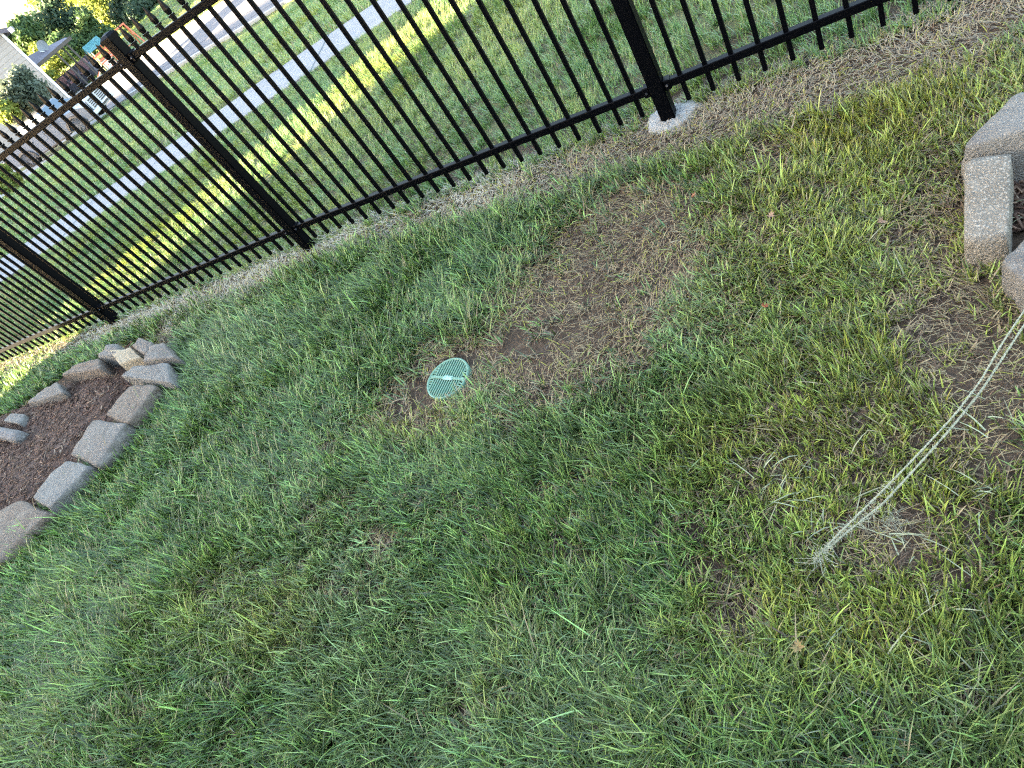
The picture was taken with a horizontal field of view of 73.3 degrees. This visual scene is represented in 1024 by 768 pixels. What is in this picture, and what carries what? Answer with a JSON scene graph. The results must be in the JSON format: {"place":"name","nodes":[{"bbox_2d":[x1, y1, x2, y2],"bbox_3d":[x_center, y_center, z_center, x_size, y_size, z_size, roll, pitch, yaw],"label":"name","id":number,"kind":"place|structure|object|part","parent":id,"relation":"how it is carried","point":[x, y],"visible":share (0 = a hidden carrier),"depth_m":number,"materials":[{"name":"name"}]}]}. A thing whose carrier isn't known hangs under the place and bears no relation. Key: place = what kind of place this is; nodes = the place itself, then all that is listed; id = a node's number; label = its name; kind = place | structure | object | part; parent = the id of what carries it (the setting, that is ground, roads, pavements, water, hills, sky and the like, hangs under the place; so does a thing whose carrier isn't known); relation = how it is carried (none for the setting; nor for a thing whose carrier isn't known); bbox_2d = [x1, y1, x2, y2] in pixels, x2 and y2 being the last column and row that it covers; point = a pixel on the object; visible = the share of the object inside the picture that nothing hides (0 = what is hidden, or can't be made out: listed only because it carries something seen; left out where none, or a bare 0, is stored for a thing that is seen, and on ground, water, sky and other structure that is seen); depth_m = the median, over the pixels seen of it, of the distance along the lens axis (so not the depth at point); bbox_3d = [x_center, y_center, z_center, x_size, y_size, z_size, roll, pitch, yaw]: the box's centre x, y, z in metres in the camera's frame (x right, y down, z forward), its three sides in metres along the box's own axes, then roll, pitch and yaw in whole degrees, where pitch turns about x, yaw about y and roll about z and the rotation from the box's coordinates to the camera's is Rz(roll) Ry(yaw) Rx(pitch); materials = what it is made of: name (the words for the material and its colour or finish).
{"place":"outdoors","nodes":[
{"label":"outdoors","id":0,"kind":"place"},
{"bbox_2d":[0,0,39,28],"label":"sky","id":1,"kind":"structure","parent":0,"point":[7,7],"materials":[{"name":"white"}]},
{"bbox_2d":[0,108,112,198],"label":"driveway","id":2,"kind":"structure","parent":0,"point":[27,172],"depth_m":26.07,"materials":[{"name":"concrete"}]},
{"bbox_2d":[2,86,113,169],"bbox_3d":[-16.633,-9.418,25.042,4.780,1.311,1.952,-19,45,23],"label":"pickup truck","id":3,"kind":"object","parent":2,"relation":"on","point":[100,95],"visible":0.52,"depth_m":24.40,"materials":[{"name":"grey paint"}]},
{"bbox_3d":[-17.191,-9.035,24.490,0.816,0.381,0.141,-19,45,23],"label":"side window","id":4,"kind":"part","parent":3,"relation":"part of","materials":[{"name":"glass"}]},
{"bbox_3d":[-16.522,-9.262,24.188,0.640,0.381,0.141,-19,45,23],"label":"side window","id":5,"kind":"part","parent":3,"relation":"part of","materials":[{"name":"glass"}]},
{"bbox_2d":[53,0,221,89],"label":"lawn","id":6,"kind":"structure","parent":0,"point":[162,13],"depth_m":38.16,"materials":[{"name":"green plant"}]},
{"bbox_2d":[54,65,85,95],"bbox_3d":[-23.646,-16.130,36.804,1.500,0.880,0.805,-35,41,6],"label":"patio sofa","id":7,"kind":"object","parent":6,"relation":"on","point":[64,78],"visible":0.36,"depth_m":36.71,"materials":[{"name":"brown wicker"}]},
{"bbox_2d":[1,0,282,163],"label":"road","id":8,"kind":"structure","parent":0,"point":[245,9],"depth_m":26.13,"materials":[{"name":"grey asphalt"}]},
{"bbox_2d":[0,0,411,281],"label":"sidewalk","id":9,"kind":"structure","parent":0,"point":[354,27],"depth_m":8.99,"materials":[{"name":"concrete"}]},
{"bbox_2d":[0,0,1023,767],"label":"ground","id":10,"kind":"structure","parent":0,"point":[512,340],"depth_m":2.60,"materials":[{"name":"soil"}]},
{"bbox_2d":[0,97,22,126],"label":"shrub","id":11,"kind":"object","parent":10,"relation":"on","point":[8,109],"visible":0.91,"depth_m":24.54,"materials":[{"name":"yellow plant"}]},
{"bbox_2d":[0,163,24,194],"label":"shrub","id":12,"kind":"object","parent":10,"relation":"on","point":[19,177],"visible":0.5,"depth_m":18.75,"materials":[{"name":"green plant"}]},
{"bbox_2d":[4,413,28,427],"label":"garden stone","id":13,"kind":"object","parent":10,"relation":"on","point":[21,420],"visible":0.46,"depth_m":5.28,"materials":[{"name":"grey stone"}]},
{"bbox_2d":[6,12,47,55],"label":"tree","id":14,"kind":"object","parent":10,"relation":"on","point":[28,29],"visible":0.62,"depth_m":41.52,"materials":[{"name":"green plant"}]},
{"bbox_2d":[0,501,58,570],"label":"garden stone","id":15,"kind":"object","parent":10,"relation":"on","point":[23,511],"visible":0.54,"depth_m":4.03,"materials":[{"name":"grey stone"}]},
{"bbox_2d":[21,0,41,11],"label":"tree","id":16,"kind":"object","parent":10,"relation":"on","point":[33,4],"visible":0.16,"depth_m":57.91,"materials":[{"name":"yellow plant"}]},
{"bbox_2d":[0,63,67,140],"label":"shrub","id":17,"kind":"object","parent":10,"relation":"on","point":[22,85],"visible":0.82,"depth_m":25.01,"materials":[{"name":"green plant"}]},
{"bbox_2d":[0,26,97,162],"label":"house","id":18,"kind":"structure","parent":10,"relation":"on","point":[11,52],"depth_m":34.42,"materials":[{"name":"white"}]},
{"bbox_2d":[36,40,54,55],"bbox_3d":[-24.186,-17.340,35.646,0.549,0.890,0.469,-49,41,-10],"label":"satellite dish","id":19,"kind":"object","parent":18,"relation":"attached to","point":[42,45],"visible":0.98,"depth_m":35.59,"materials":[{"name":"grey metal"}]},
{"bbox_2d":[28,41,73,80],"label":"shrub","id":20,"kind":"object","parent":10,"relation":"on","point":[52,66],"visible":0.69,"depth_m":41.51,"materials":[{"name":"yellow plant"}]},
{"bbox_2d":[23,0,82,45],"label":"tree","id":21,"kind":"object","parent":10,"relation":"on","point":[48,18],"visible":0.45,"depth_m":45.26,"materials":[{"name":"green plant"}]},
{"bbox_2d":[0,366,131,509],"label":"mulch bed","id":22,"kind":"object","parent":10,"relation":"on","point":[58,462],"visible":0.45,"depth_m":4.80,"materials":[{"name":"brown wood"}]},
{"bbox_2d":[0,427,29,443],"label":"stone","id":23,"kind":"object","parent":22,"relation":"on","point":[13,436],"visible":0.91,"depth_m":5.08,"materials":[{"name":"grey stone"}]},
{"bbox_2d":[28,382,70,407],"bbox_3d":[-3.478,0.100,5.308,0.632,0.205,0.164,-9,50,31],"label":"garden stone","id":24,"kind":"object","parent":22,"relation":"on","point":[56,392],"visible":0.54,"depth_m":5.22,"materials":[{"name":"grey stone"}]},
{"bbox_2d":[34,461,101,514],"bbox_3d":[-2.661,0.626,4.172,0.494,0.195,0.350,10,61,42],"label":"garden stone","id":25,"kind":"object","parent":10,"relation":"on","point":[52,491],"visible":0.68,"depth_m":4.03,"materials":[{"name":"grey stone"}]},
{"bbox_2d":[59,0,80,16],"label":"tree","id":26,"kind":"object","parent":10,"relation":"on","point":[68,3],"visible":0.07,"depth_m":53.88,"materials":[{"name":"yellow plant"}]},
{"bbox_2d":[47,28,97,64],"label":"shrub","id":27,"kind":"object","parent":10,"relation":"on","point":[77,44],"visible":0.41,"depth_m":44.09,"materials":[{"name":"green plant"}]},
{"bbox_2d":[66,55,97,84],"bbox_3d":[-23.124,-16.671,36.896,1.600,0.880,0.805,-35,41,6],"label":"patio sofa","id":28,"kind":"object","parent":10,"relation":"on","point":[82,63],"visible":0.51,"depth_m":36.75,"materials":[{"name":"brown wicker"}]},
{"bbox_2d":[63,359,113,382],"bbox_3d":[-3.120,-0.079,5.169,0.679,0.217,0.120,-4,52,35],"label":"garden stone","id":29,"kind":"object","parent":10,"relation":"on","point":[90,369],"visible":0.62,"depth_m":5.07,"materials":[{"name":"grey stone"}]},
{"bbox_2d":[69,0,117,30],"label":"tree","id":30,"kind":"object","parent":10,"relation":"on","point":[100,7],"visible":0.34,"depth_m":48.70,"materials":[{"name":"yellow plant"}]},
{"bbox_2d":[69,5,118,50],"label":"shrub","id":31,"kind":"object","parent":10,"relation":"on","point":[88,22],"visible":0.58,"depth_m":44.88,"materials":[{"name":"green plant"}]},
{"bbox_2d":[71,420,138,470],"bbox_3d":[-2.481,0.382,4.241,0.578,0.204,0.315,5,58,40],"label":"garden stone","id":32,"kind":"object","parent":10,"relation":"on","point":[93,448],"visible":0.6,"depth_m":4.09,"materials":[{"name":"grey stone"}]},
{"bbox_2d":[98,344,124,367],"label":"garden stone","id":33,"kind":"object","parent":10,"relation":"on","point":[105,355],"visible":0.42,"depth_m":5.01,"materials":[{"name":"grey stone"}]},
{"bbox_2d":[82,22,143,76],"bbox_3d":[-20.000,-16.493,34.072,1.073,1.535,3.228,23,70,46],"label":"playground","id":34,"kind":"object","parent":10,"relation":"on","point":[89,47],"visible":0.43,"depth_m":33.78,"materials":[{"name":"blue plastic"}]},
{"bbox_2d":[106,0,138,31],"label":"tree","id":35,"kind":"object","parent":10,"relation":"on","point":[116,9],"visible":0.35,"depth_m":46.59,"materials":[{"name":"green plant"}]},
{"bbox_2d":[109,347,146,370],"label":"garden stone","id":36,"kind":"object","parent":10,"relation":"on","point":[127,359],"visible":0.52,"depth_m":4.75,"materials":[{"name":"beige stone"}]},
{"bbox_2d":[106,385,165,428],"bbox_3d":[-2.340,0.161,4.333,0.465,0.196,0.288,3,57,39],"label":"garden stone","id":37,"kind":"object","parent":10,"relation":"on","point":[132,410],"visible":0.68,"depth_m":4.20,"materials":[{"name":"grey stone"}]},
{"bbox_2d":[120,0,153,27],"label":"shrub","id":38,"kind":"object","parent":10,"relation":"on","point":[135,10],"visible":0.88,"depth_m":43.95,"materials":[{"name":"green plant"}]},
{"bbox_2d":[133,338,154,355],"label":"garden stone","id":39,"kind":"object","parent":10,"relation":"on","point":[140,345],"visible":0.37,"depth_m":4.64,"materials":[{"name":"grey stone"}]},
{"bbox_2d":[122,363,181,389],"bbox_3d":[-2.243,-0.026,4.416,0.779,0.213,0.136,5,57,39],"label":"garden stone","id":40,"kind":"object","parent":10,"relation":"on","point":[165,375],"visible":0.62,"depth_m":4.30,"materials":[{"name":"grey stone"}]},
{"bbox_2d":[143,343,185,368],"bbox_3d":[-2.181,-0.153,4.461,0.438,0.233,0.151,-4,52,34],"label":"garden stone","id":41,"kind":"object","parent":10,"relation":"on","point":[154,353],"visible":0.51,"depth_m":4.38,"materials":[{"name":"grey stone"}]},
{"bbox_2d":[103,0,230,84],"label":"kerb","id":42,"kind":"structure","parent":10,"relation":"on","point":[189,25],"depth_m":29.32,"materials":[{"name":"concrete"}]},
{"bbox_2d":[0,0,377,258],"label":"verge grass","id":43,"kind":"structure","parent":10,"relation":"on","point":[294,12],"depth_m":13.02,"materials":[{"name":"green plant"}]},
{"bbox_2d":[125,0,290,98],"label":"kerb","id":44,"kind":"structure","parent":10,"relation":"on","point":[223,39],"depth_m":22.06,"materials":[{"name":"concrete"}]},
{"bbox_2d":[427,358,471,400],"bbox_3d":[-0.259,-0.012,2.895,0.208,0.055,0.208,4,59,38],"label":"drain grate","id":45,"kind":"object","parent":10,"relation":"on","point":[445,375],"visible":0.9,"depth_m":2.88,"materials":[{"name":"green plastic"}]},
{"bbox_2d":[0,0,959,362],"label":"street lawn","id":46,"kind":"structure","parent":10,"relation":"on","point":[478,66],"depth_m":5.17,"materials":[{"name":"green plant"}]},
{"bbox_2d":[0,0,1023,767],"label":"lawn grass","id":47,"kind":"structure","parent":10,"relation":"on","point":[46,626],"depth_m":2.30,"materials":[{"name":"green plant"}]},
{"bbox_2d":[790,639,804,652],"bbox_3d":[0.637,0.585,1.534,0.039,0.017,0.036,6,58,40],"label":"fallen leaf","id":48,"kind":"object","parent":47,"relation":"on","point":[799,647],"visible":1,"depth_m":1.53,"materials":[{"name":"beige plant"}]},
{"bbox_2d":[877,215,887,222],"bbox_3d":[1.147,-0.507,2.125,0.047,0.015,0.034,-18,58,-13],"label":"fallen leaf","id":49,"kind":"object","parent":47,"relation":"on","point":[880,219],"visible":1,"depth_m":2.13,"materials":[{"name":"brown plant"}]},
{"bbox_2d":[114,147,1023,767],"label":"stray blades","id":50,"kind":"object","parent":10,"relation":"on","point":[770,519],"visible":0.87,"depth_m":1.75,"materials":[{"name":"plant"}]},
{"bbox_2d":[646,99,702,134],"bbox_3d":[0.756,-1.225,3.193,0.284,0.081,0.217,-9,50,31],"label":"concrete footing","id":51,"kind":"object","parent":10,"relation":"on","point":[655,123],"visible":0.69,"depth_m":3.15,"materials":[{"name":"grey concrete"}]},
{"bbox_2d":[0,0,951,361],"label":"metal fence","id":52,"kind":"object","parent":51,"relation":"in","point":[656,86],"visible":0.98,"depth_m":3.75,"materials":[{"name":"black metal"}]},
{"bbox_2d":[795,306,1023,580],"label":"twine","id":53,"kind":"object","parent":10,"relation":"on","point":[829,545],"visible":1,"depth_m":1.65,"materials":[{"name":"beige fabric"}]},
{"bbox_2d":[964,154,1013,269],"bbox_3d":[1.347,-0.470,1.948,0.118,0.221,0.292,0,55,37],"label":"garden stone","id":54,"kind":"object","parent":10,"relation":"on","point":[988,202],"visible":0.84,"depth_m":1.89,"materials":[{"name":"grey stone"}]},
{"bbox_2d":[961,92,1023,193],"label":"garden stone","id":55,"kind":"object","parent":10,"relation":"on","point":[1000,131],"visible":0.61,"depth_m":1.96,"materials":[{"name":"grey stone"}]},
{"bbox_2d":[1001,240,1023,314],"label":"garden stone","id":56,"kind":"object","parent":10,"relation":"on","point":[1012,271],"visible":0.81,"depth_m":1.76,"materials":[{"name":"grey stone"}]},
{"bbox_2d":[1012,180,1023,231],"bbox_3d":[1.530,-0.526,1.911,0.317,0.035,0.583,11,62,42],"label":"mulch bed","id":57,"kind":"object","parent":10,"relation":"on","point":[1015,223],"visible":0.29,"depth_m":1.96,"materials":[{"name":"brown wood"}]}
]}

